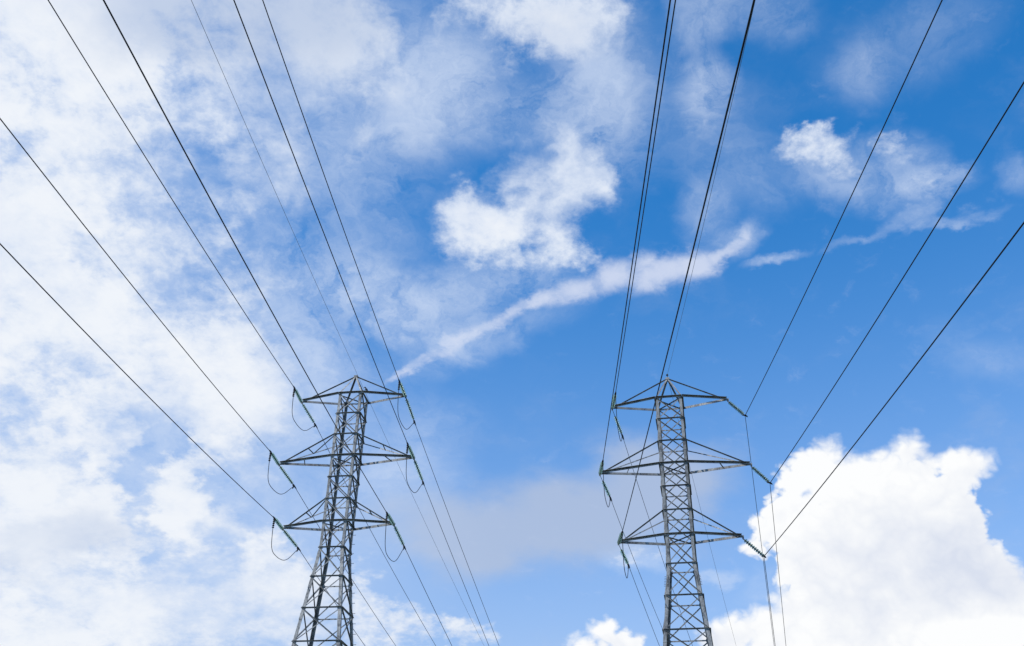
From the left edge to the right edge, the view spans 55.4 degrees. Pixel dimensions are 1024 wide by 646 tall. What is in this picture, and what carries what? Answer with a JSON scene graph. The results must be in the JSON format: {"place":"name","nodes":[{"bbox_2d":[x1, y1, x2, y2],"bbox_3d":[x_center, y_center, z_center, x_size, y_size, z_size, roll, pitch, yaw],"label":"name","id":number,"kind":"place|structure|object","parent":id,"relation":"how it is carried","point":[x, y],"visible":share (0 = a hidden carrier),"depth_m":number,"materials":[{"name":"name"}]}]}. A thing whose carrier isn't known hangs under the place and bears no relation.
{"place":"outdoors","nodes":[
{"label":"outdoors","id":0,"kind":"place"},
{"bbox_2d":[0,0,1023,645],"label":"sky","id":1,"kind":"structure","parent":0,"point":[483,162],"materials":[{"name":"blue"}]},
{"bbox_3d":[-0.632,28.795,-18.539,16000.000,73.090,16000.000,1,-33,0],"label":"ground","id":2,"kind":"structure","parent":0,"visible":0},
{"bbox_2d":[278,375,414,645],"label":"lattice tower","id":3,"kind":"structure","parent":2,"relation":"on","point":[346,520],"depth_m":63.37,"materials":[{"name":"metal"}]},
{"bbox_2d":[191,0,356,372],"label":"shield wire","id":4,"kind":"object","parent":3,"relation":"attached to","point":[265,169],"visible":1,"depth_m":47.62,"materials":[{"name":"metal"}]},
{"bbox_2d":[269,450,279,464],"bbox_3d":[-15.775,9.025,64.620,0.228,0.424,2.716,0,-30,2],"label":"insulator string","id":5,"kind":"object","parent":3,"relation":"attached to","point":[275,458],"visible":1,"depth_m":64.65,"materials":[{"name":"green glass"}]},
{"bbox_2d":[0,118,269,450],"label":"conductor wire","id":6,"kind":"object","parent":5,"relation":"attached to","point":[119,269],"visible":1,"depth_m":42.11,"materials":[{"name":"metal"}]},
{"bbox_2d":[268,453,292,493],"bbox_3d":[-15.425,10.548,65.111,0.130,2.101,4.661,-5,-33,9],"label":"jumper loop","id":7,"kind":"object","parent":5,"relation":"hanging from","point":[269,460],"visible":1,"depth_m":63.57,"materials":[{"name":"metal"}]},
{"bbox_2d":[273,516,283,529],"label":"insulator string","id":8,"kind":"object","parent":3,"relation":"attached to","point":[279,524],"visible":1,"depth_m":62.09,"materials":[{"name":"green glass"}]},
{"bbox_2d":[0,243,272,516],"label":"conductor wire","id":9,"kind":"object","parent":8,"relation":"attached to","point":[117,365],"visible":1,"depth_m":39.01,"materials":[{"name":"metal"}]},
{"bbox_2d":[271,519,296,560],"bbox_3d":[-14.559,14.350,62.512,0.130,2.076,4.679,-4,-33,9],"label":"jumper loop","id":10,"kind":"object","parent":8,"relation":"hanging from","point":[273,523],"visible":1,"depth_m":60.94,"materials":[{"name":"metal"}]},
{"bbox_2d":[279,466,295,488],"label":"insulator string","id":11,"kind":"object","parent":3,"relation":"attached to","point":[287,476],"visible":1,"depth_m":66.63,"materials":[{"name":"green glass"}]},
{"bbox_2d":[296,489,395,645],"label":"conductor wire","id":12,"kind":"object","parent":11,"relation":"attached to","point":[345,569],"visible":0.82,"depth_m":74.46,"materials":[{"name":"metal"}]},
{"bbox_2d":[283,530,300,551],"bbox_3d":[-14.494,14.390,64.081,0.228,0.424,2.697,-9,-46,15],"label":"insulator string","id":13,"kind":"object","parent":3,"relation":"attached to","point":[290,538],"visible":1,"depth_m":64.04,"materials":[{"name":"green glass"}]},
{"bbox_2d":[300,551,364,645],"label":"conductor wire","id":14,"kind":"object","parent":13,"relation":"attached to","point":[332,599],"visible":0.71,"depth_m":68.47,"materials":[{"name":"metal"}]},
{"bbox_2d":[293,387,302,402],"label":"insulator string","id":15,"kind":"object","parent":3,"relation":"attached to","point":[298,396],"visible":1,"depth_m":67.23,"materials":[{"name":"green glass"}]},
{"bbox_2d":[48,0,293,386],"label":"conductor wire","id":16,"kind":"object","parent":15,"relation":"attached to","point":[155,173],"visible":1,"depth_m":43.98,"materials":[{"name":"metal"}]},
{"bbox_2d":[302,404,317,427],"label":"insulator string","id":17,"kind":"object","parent":3,"relation":"attached to","point":[308,414],"visible":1,"depth_m":69.01,"materials":[{"name":"green glass"}]},
{"bbox_2d":[292,389,313,430],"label":"jumper loop","id":18,"kind":"object","parent":17,"relation":"hanging from","point":[293,394],"visible":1,"depth_m":65.96,"materials":[{"name":"metal"}]},
{"bbox_2d":[317,428,435,645],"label":"conductor wire","id":19,"kind":"object","parent":17,"relation":"attached to","point":[381,550],"visible":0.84,"depth_m":78.97,"materials":[{"name":"metal"}]},
{"bbox_2d":[386,511,394,525],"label":"insulator string","id":20,"kind":"object","parent":3,"relation":"attached to","point":[389,517],"visible":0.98,"depth_m":61.15,"materials":[{"name":"green glass"}]},
{"bbox_2d":[103,0,385,510],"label":"conductor wire","id":21,"kind":"object","parent":20,"relation":"attached to","point":[107,7],"visible":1,"depth_m":30.61,"materials":[{"name":"metal"}]},
{"bbox_2d":[394,526,405,549],"bbox_3d":[-7.257,13.981,63.037,0.228,0.424,2.670,-6,-50,12],"label":"insulator string","id":22,"kind":"object","parent":3,"relation":"attached to","point":[399,535],"visible":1,"depth_m":62.97,"materials":[{"name":"green glass"}]},
{"bbox_2d":[385,514,403,561],"bbox_3d":[-7.381,13.992,61.454,0.130,2.423,4.634,-4,-33,8],"label":"jumper loop","id":23,"kind":"object","parent":22,"relation":"hanging from","point":[386,518],"visible":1,"depth_m":59.97,"materials":[{"name":"metal"}]},
{"bbox_2d":[406,551,451,645],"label":"conductor wire","id":24,"kind":"object","parent":22,"relation":"attached to","point":[428,597],"visible":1,"depth_m":66.97,"materials":[{"name":"metal"}]},
{"bbox_2d":[398,380,406,396],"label":"insulator string","id":25,"kind":"object","parent":3,"relation":"attached to","point":[403,390],"visible":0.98,"depth_m":66.18,"materials":[{"name":"green glass"}]},
{"bbox_2d":[262,0,398,379],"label":"conductor wire","id":26,"kind":"object","parent":25,"relation":"attached to","point":[323,173],"visible":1,"depth_m":44.89,"materials":[{"name":"metal"}]},
{"bbox_2d":[405,398,415,425],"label":"insulator string","id":27,"kind":"object","parent":3,"relation":"attached to","point":[410,410],"visible":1,"depth_m":67.96,"materials":[{"name":"green glass"}]},
{"bbox_2d":[398,382,412,429],"bbox_3d":[-7.202,6.153,66.452,0.130,2.498,4.568,-4,-33,8],"label":"jumper loop","id":28,"kind":"object","parent":27,"relation":"hanging from","point":[398,397],"visible":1,"depth_m":64.99,"materials":[{"name":"metal"}]},
{"bbox_2d":[416,427,498,644],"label":"conductor wire","id":29,"kind":"object","parent":27,"relation":"attached to","point":[455,532],"visible":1,"depth_m":74.37,"materials":[{"name":"metal"}]},
{"bbox_2d":[406,442,414,458],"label":"insulator string","id":30,"kind":"object","parent":3,"relation":"attached to","point":[411,452],"visible":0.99,"depth_m":63.52,"materials":[{"name":"green glass"}]},
{"bbox_2d":[233,0,406,441],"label":"conductor wire","id":31,"kind":"object","parent":30,"relation":"attached to","point":[309,196],"visible":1,"depth_m":38.77,"materials":[{"name":"metal"}]},
{"bbox_2d":[406,445,421,492],"bbox_3d":[-6.357,10.028,63.813,0.130,2.480,4.604,-4,-33,9],"label":"jumper loop","id":32,"kind":"object","parent":30,"relation":"hanging from","point":[407,447],"visible":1,"depth_m":62.32,"materials":[{"name":"metal"}]},
{"bbox_2d":[414,460,424,484],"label":"insulator string","id":33,"kind":"object","parent":3,"relation":"attached to","point":[418,470],"visible":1,"depth_m":65.33,"materials":[{"name":"green glass"}]},
{"bbox_2d":[424,485,488,644],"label":"conductor wire","id":34,"kind":"object","parent":33,"relation":"attached to","point":[454,561],"visible":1,"depth_m":70.28,"materials":[{"name":"metal"}]},
{"bbox_2d":[359,379,483,644],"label":"shield wire","id":35,"kind":"object","parent":3,"relation":"attached to","point":[421,514],"visible":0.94,"depth_m":78.28,"materials":[{"name":"metal"}]},
{"bbox_2d":[599,374,751,645],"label":"lattice tower","id":36,"kind":"structure","parent":2,"relation":"on","point":[693,542],"depth_m":59.59,"materials":[{"name":"metal"}]},
{"bbox_2d":[598,459,603,474],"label":"insulator string","id":37,"kind":"object","parent":36,"relation":"attached to","point":[601,468],"visible":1,"depth_m":60.36,"materials":[{"name":"green glass"}]},
{"bbox_2d":[603,0,670,458],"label":"conductor wire","id":38,"kind":"object","parent":37,"relation":"attached to","point":[641,198],"visible":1,"depth_m":31.48,"materials":[{"name":"metal"}]},
{"bbox_2d":[600,476,611,500],"bbox_3d":[6.047,10.727,62.724,0.228,0.424,2.946,-10,-48,17],"label":"insulator string","id":39,"kind":"object","parent":36,"relation":"attached to","point":[606,489],"visible":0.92,"depth_m":62.85,"materials":[{"name":"green glass"}]},
{"bbox_2d":[603,471,610,506],"bbox_3d":[5.969,10.674,61.039,0.040,2.074,5.106,-5,-33,9],"label":"jumper loop","id":40,"kind":"object","parent":39,"relation":"hanging from","point":[604,490],"visible":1,"depth_m":59.09,"materials":[{"name":"metal"}]},
{"bbox_2d":[611,501,662,628],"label":"conductor wire","id":41,"kind":"object","parent":39,"relation":"attached to","point":[636,565],"visible":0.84,"depth_m":68.53,"materials":[{"name":"metal"}]},
{"bbox_2d":[611,393,616,408],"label":"insulator string","id":42,"kind":"object","parent":36,"relation":"attached to","point":[613,403],"visible":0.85,"depth_m":62.85,"materials":[{"name":"green glass"}]},
{"bbox_2d":[615,394,622,440],"bbox_3d":[6.995,6.713,63.312,0.040,2.152,5.010,-5,-33,9],"label":"jumper loop","id":43,"kind":"object","parent":42,"relation":"hanging from","point":[617,422],"visible":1,"depth_m":61.53,"materials":[{"name":"metal"}]},
{"bbox_2d":[615,0,675,392],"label":"conductor wire","id":44,"kind":"object","parent":42,"relation":"attached to","point":[649,173],"visible":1,"depth_m":38.06,"materials":[{"name":"metal"}]},
{"bbox_2d":[612,410,623,439],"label":"insulator string","id":45,"kind":"object","parent":36,"relation":"attached to","point":[619,426],"visible":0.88,"depth_m":65.06,"materials":[{"name":"green glass"}]},
{"bbox_2d":[624,442,692,645],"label":"conductor wire","id":46,"kind":"object","parent":45,"relation":"attached to","point":[653,531],"visible":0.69,"depth_m":70.45,"materials":[{"name":"metal"}]},
{"bbox_2d":[617,532,622,543],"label":"insulator string","id":47,"kind":"object","parent":36,"relation":"attached to","point":[619,538],"visible":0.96,"depth_m":57.91,"materials":[{"name":"green glass"}]},
{"bbox_2d":[622,0,754,531],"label":"conductor wire","id":48,"kind":"object","parent":47,"relation":"attached to","point":[742,48],"visible":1,"depth_m":23.96,"materials":[{"name":"metal"}]},
{"bbox_2d":[619,546,629,567],"bbox_3d":[6.926,14.482,60.105,0.228,0.424,2.949,-10,-46,17],"label":"insulator string","id":49,"kind":"object","parent":36,"relation":"attached to","point":[625,557],"visible":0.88,"depth_m":60.22,"materials":[{"name":"green glass"}]},
{"bbox_2d":[622,534,628,577],"bbox_3d":[6.842,14.446,58.402,0.040,2.058,5.137,-4,-33,9],"label":"jumper loop","id":50,"kind":"object","parent":49,"relation":"hanging from","point":[623,558],"visible":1,"depth_m":56.57,"materials":[{"name":"metal"}]},
{"bbox_2d":[629,568,659,645],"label":"conductor wire","id":51,"kind":"object","parent":49,"relation":"attached to","point":[644,607],"visible":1,"depth_m":64.18,"materials":[{"name":"metal"}]},
{"bbox_2d":[670,388,735,643],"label":"shield wire","id":52,"kind":"object","parent":36,"relation":"attached to","point":[704,524],"visible":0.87,"depth_m":76.02,"materials":[{"name":"metal"}]},
{"bbox_2d":[667,4,754,374],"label":"shield wire","id":53,"kind":"object","parent":36,"relation":"attached to","point":[714,177],"visible":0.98,"depth_m":43.42,"materials":[{"name":"metal"}]},
{"bbox_2d":[728,401,747,416],"bbox_3d":[14.281,5.440,61.935,0.457,2.133,0.228,19,-77,-26],"label":"insulator string","id":54,"kind":"object","parent":36,"relation":"attached to","point":[735,407],"visible":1,"depth_m":61.88,"materials":[{"name":"green glass"}]},
{"bbox_2d":[745,417,773,641],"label":"conductor wire","id":55,"kind":"object","parent":54,"relation":"hanging from","point":[759,528],"visible":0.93,"depth_m":66.98,"materials":[{"name":"metal"}]},
{"bbox_2d":[745,0,942,414],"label":"conductor wire","id":56,"kind":"object","parent":54,"relation":"hanging from","point":[855,187],"visible":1,"depth_m":37.05,"materials":[{"name":"metal"}]},
{"bbox_2d":[743,538,765,557],"bbox_3d":[14.172,13.173,57.115,0.457,1.908,0.228,29,-84,-36],"label":"insulator string","id":57,"kind":"object","parent":36,"relation":"attached to","point":[754,547],"visible":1,"depth_m":57.06,"materials":[{"name":"green glass"}]},
{"bbox_2d":[764,558,774,641],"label":"conductor wire","id":58,"kind":"object","parent":57,"relation":"attached to","point":[769,598],"visible":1,"depth_m":58.48,"materials":[{"name":"metal"}]},
{"bbox_2d":[764,222,1023,555],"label":"conductor wire","id":59,"kind":"object","parent":57,"relation":"attached to","point":[1004,248],"visible":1,"depth_m":31.22,"materials":[{"name":"metal"}]},
{"bbox_2d":[751,466,772,484],"bbox_3d":[15.157,9.248,59.342,0.457,2.027,0.228,22,-77,-29],"label":"insulator string","id":60,"kind":"object","parent":36,"relation":"attached to","point":[759,473],"visible":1,"depth_m":59.29,"materials":[{"name":"green glass"}]},
{"bbox_2d":[770,486,785,642],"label":"conductor wire","id":61,"kind":"object","parent":60,"relation":"hanging from","point":[777,561],"visible":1,"depth_m":63.34,"materials":[{"name":"metal"}]},
{"bbox_2d":[770,82,1023,482],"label":"conductor wire","id":62,"kind":"object","parent":60,"relation":"attached to","point":[914,258],"visible":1,"depth_m":33.36,"materials":[{"name":"metal"}]}
]}

